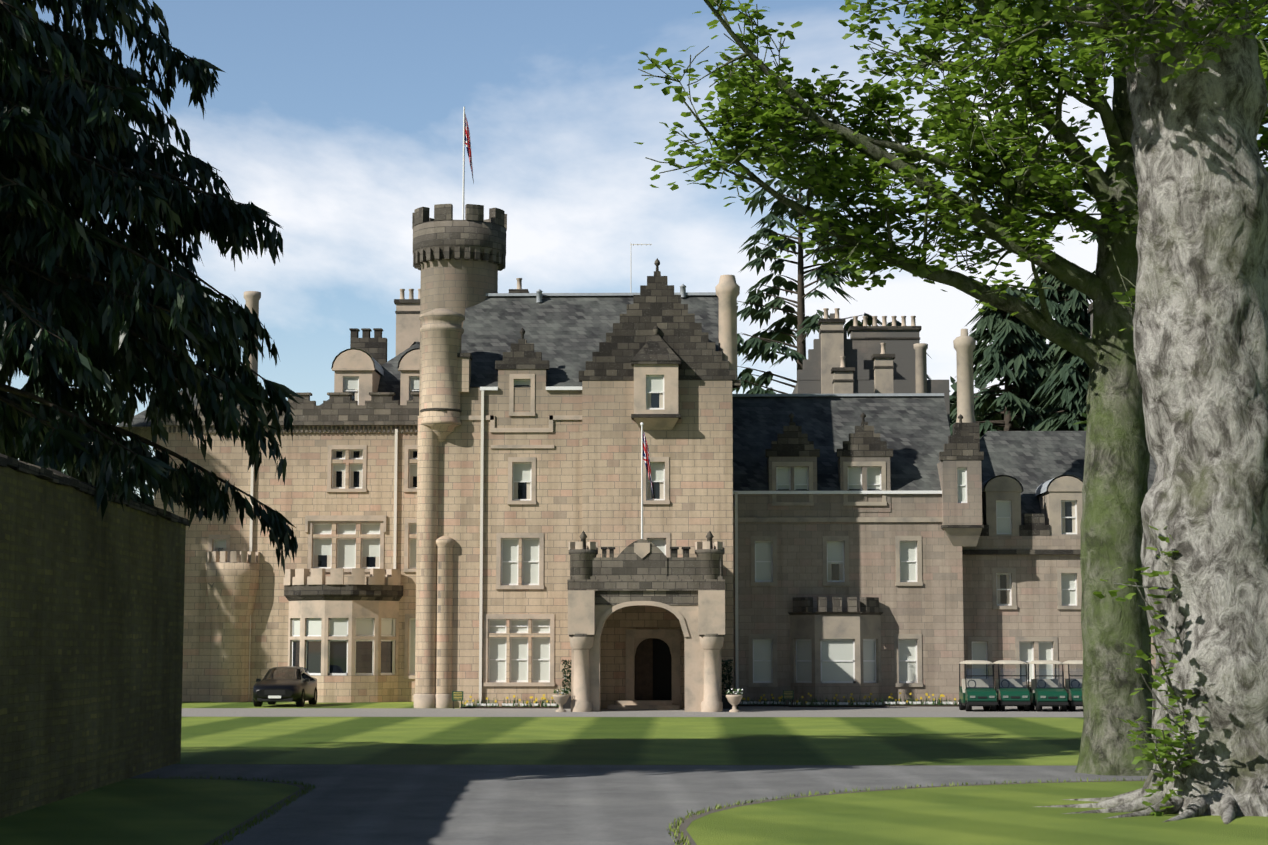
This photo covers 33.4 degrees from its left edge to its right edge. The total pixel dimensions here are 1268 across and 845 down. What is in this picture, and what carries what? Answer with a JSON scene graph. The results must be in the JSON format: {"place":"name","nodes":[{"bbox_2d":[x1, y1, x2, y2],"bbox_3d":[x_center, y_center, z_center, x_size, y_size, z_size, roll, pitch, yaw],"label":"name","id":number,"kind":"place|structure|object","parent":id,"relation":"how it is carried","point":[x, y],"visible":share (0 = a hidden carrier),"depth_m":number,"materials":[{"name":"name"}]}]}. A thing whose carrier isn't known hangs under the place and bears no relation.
{"place":"outdoors","nodes":[
{"label":"outdoors","id":0,"kind":"place"},
{"bbox_2d":[0,702,1267,844],"bbox_3d":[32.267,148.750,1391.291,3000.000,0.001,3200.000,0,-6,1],"label":"ground","id":1,"kind":"structure","parent":0,"point":[164,812],"depth_m":45.16,"materials":[{"name":"green plant"}]},
{"bbox_2d":[23,345,153,504],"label":"conifer tree","id":2,"kind":"object","parent":1,"relation":"on","point":[119,419],"depth_m":141.05,"materials":[{"name":"green plant"}]},
{"bbox_2d":[0,453,188,818],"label":"garden wall","id":3,"kind":"structure","parent":1,"relation":"on","point":[91,630],"depth_m":35.80,"materials":[{"name":"stone"}]},
{"bbox_2d":[0,0,305,573],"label":"cedar tree","id":4,"kind":"object","parent":1,"relation":"on","point":[62,125],"visible":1,"depth_m":39.35,"materials":[{"name":"green plant"}]},
{"bbox_2d":[253,666,316,706],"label":"car","id":5,"kind":"object","parent":1,"relation":"on","point":[297,685],"visible":1,"depth_m":85.71,"materials":[{"name":"black paint"}]},
{"bbox_2d":[413,308,472,707],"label":"corner turret","id":6,"kind":"object","parent":1,"relation":"on","point":[446,371],"visible":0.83,"depth_m":84.62,"materials":[{"name":"stone"}]},
{"bbox_2d":[116,244,1156,711],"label":"castle","id":7,"kind":"structure","parent":1,"relation":"on","point":[850,516],"depth_m":87.60,"materials":[{"name":"stone"}]},
{"bbox_2d":[412,107,506,415],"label":"round tower","id":8,"kind":"structure","parent":7,"relation":"on","point":[459,264],"depth_m":90.45,"materials":[{"name":"stone"}]},
{"bbox_2d":[465,114,473,182],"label":"flag","id":9,"kind":"object","parent":8,"relation":"attached to","point":[467,140],"visible":1,"depth_m":92.56,"materials":[{"name":"fabric"}]},
{"bbox_2d":[643,431,653,498],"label":"porch flag","id":10,"kind":"object","parent":7,"relation":"attached to","point":[646,458],"visible":1,"depth_m":80.88,"materials":[{"name":"fabric"}]},
{"bbox_2d":[732,142,881,393],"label":"conifer tree","id":11,"kind":"object","parent":1,"relation":"on","point":[765,342],"visible":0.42,"depth_m":136.10,"materials":[{"name":"green plant"}]},
{"bbox_2d":[633,0,1267,775],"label":"sycamore tree","id":12,"kind":"object","parent":1,"relation":"on","point":[1115,476],"visible":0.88,"depth_m":41.45,"materials":[{"name":"green plant"}]},
{"bbox_2d":[949,375,1040,430],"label":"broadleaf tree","id":13,"kind":"object","parent":1,"relation":"on","point":[953,398],"visible":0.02,"depth_m":133.24,"materials":[{"name":"green plant"}]},
{"bbox_2d":[950,284,1061,437],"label":"conifer tree","id":14,"kind":"object","parent":1,"relation":"on","point":[1010,347],"visible":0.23,"depth_m":119.13,"materials":[{"name":"green plant"}]},
{"bbox_2d":[1000,262,1092,426],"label":"conifer tree","id":15,"kind":"object","parent":1,"relation":"on","point":[1062,298],"visible":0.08,"depth_m":131.02,"materials":[{"name":"green plant"}]},
{"bbox_2d":[844,0,1267,823],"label":"sycamore tree","id":16,"kind":"object","parent":1,"relation":"on","point":[1196,92],"visible":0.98,"depth_m":32.19,"materials":[{"name":"grey plant"}]},
{"bbox_2d":[1029,332,1090,430],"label":"conifer tree","id":17,"kind":"object","parent":1,"relation":"on","point":[1066,380],"visible":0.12,"depth_m":110.89,"materials":[{"name":"green plant"}]},
{"bbox_2d":[1074,367,1089,430],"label":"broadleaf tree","id":18,"kind":"object","parent":1,"relation":"on","point":[1084,414],"depth_m":105.66,"materials":[{"name":"green plant"}]},
{"bbox_2d":[1084,200,1098,272],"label":"conifer tree","id":19,"kind":"object","parent":1,"relation":"on","point":[1093,236],"depth_m":142.02,"materials":[{"name":"green plant"}]},
{"bbox_2d":[6,0,1267,498],"label":"sky","id":20,"kind":"structure","parent":0,"point":[338,120],"materials":[{"name":"blue"}]},
{"bbox_2d":[128,706,1147,844],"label":"drive road","id":21,"kind":"structure","parent":0,"point":[398,804],"depth_m":37.46,"materials":[{"name":"grey asphalt"}]},
{"bbox_2d":[452,690,793,708],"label":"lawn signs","id":22,"kind":"object","parent":21,"relation":"on","point":[458,695],"visible":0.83,"depth_m":83.13,"materials":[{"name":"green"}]},
{"bbox_2d":[552,659,742,711],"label":"potted plants","id":23,"kind":"object","parent":21,"relation":"on","point":[563,701],"visible":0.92,"depth_m":82.75,"materials":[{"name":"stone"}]},
{"bbox_2d":[157,774,1144,844],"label":"verge grass fringe","id":24,"kind":"object","parent":21,"relation":"on","point":[255,821],"visible":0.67,"depth_m":32.57,"materials":[{"name":"green plant"}]},
{"bbox_2d":[460,692,958,707],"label":"flower beds","id":25,"kind":"object","parent":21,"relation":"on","point":[867,703],"visible":0.9,"depth_m":85.33,"materials":[{"name":"plant"}]},
{"bbox_2d":[959,660,997,710],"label":"golf cart","id":26,"kind":"object","parent":21,"relation":"on","point":[976,692],"visible":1,"depth_m":79.78,"materials":[{"name":"green plastic"}]},
{"bbox_2d":[993,660,1030,710],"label":"golf cart","id":27,"kind":"object","parent":21,"relation":"on","point":[1012,692],"visible":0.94,"depth_m":79.84,"materials":[{"name":"green plastic"}]},
{"bbox_2d":[1028,660,1067,711],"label":"golf cart","id":28,"kind":"object","parent":21,"relation":"on","point":[1047,693],"visible":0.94,"depth_m":79.55,"materials":[{"name":"green plastic"}]},
{"bbox_2d":[1062,660,1082,710],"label":"golf cart","id":29,"kind":"object","parent":21,"relation":"on","point":[1073,688],"visible":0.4,"depth_m":79.89,"materials":[{"name":"green plastic"}]},
{"bbox_2d":[887,320,931,379],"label":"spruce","id":30,"kind":"object","parent":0,"point":[898,323],"depth_m":140.00,"materials":[{"name":"green plant"}]}
]}

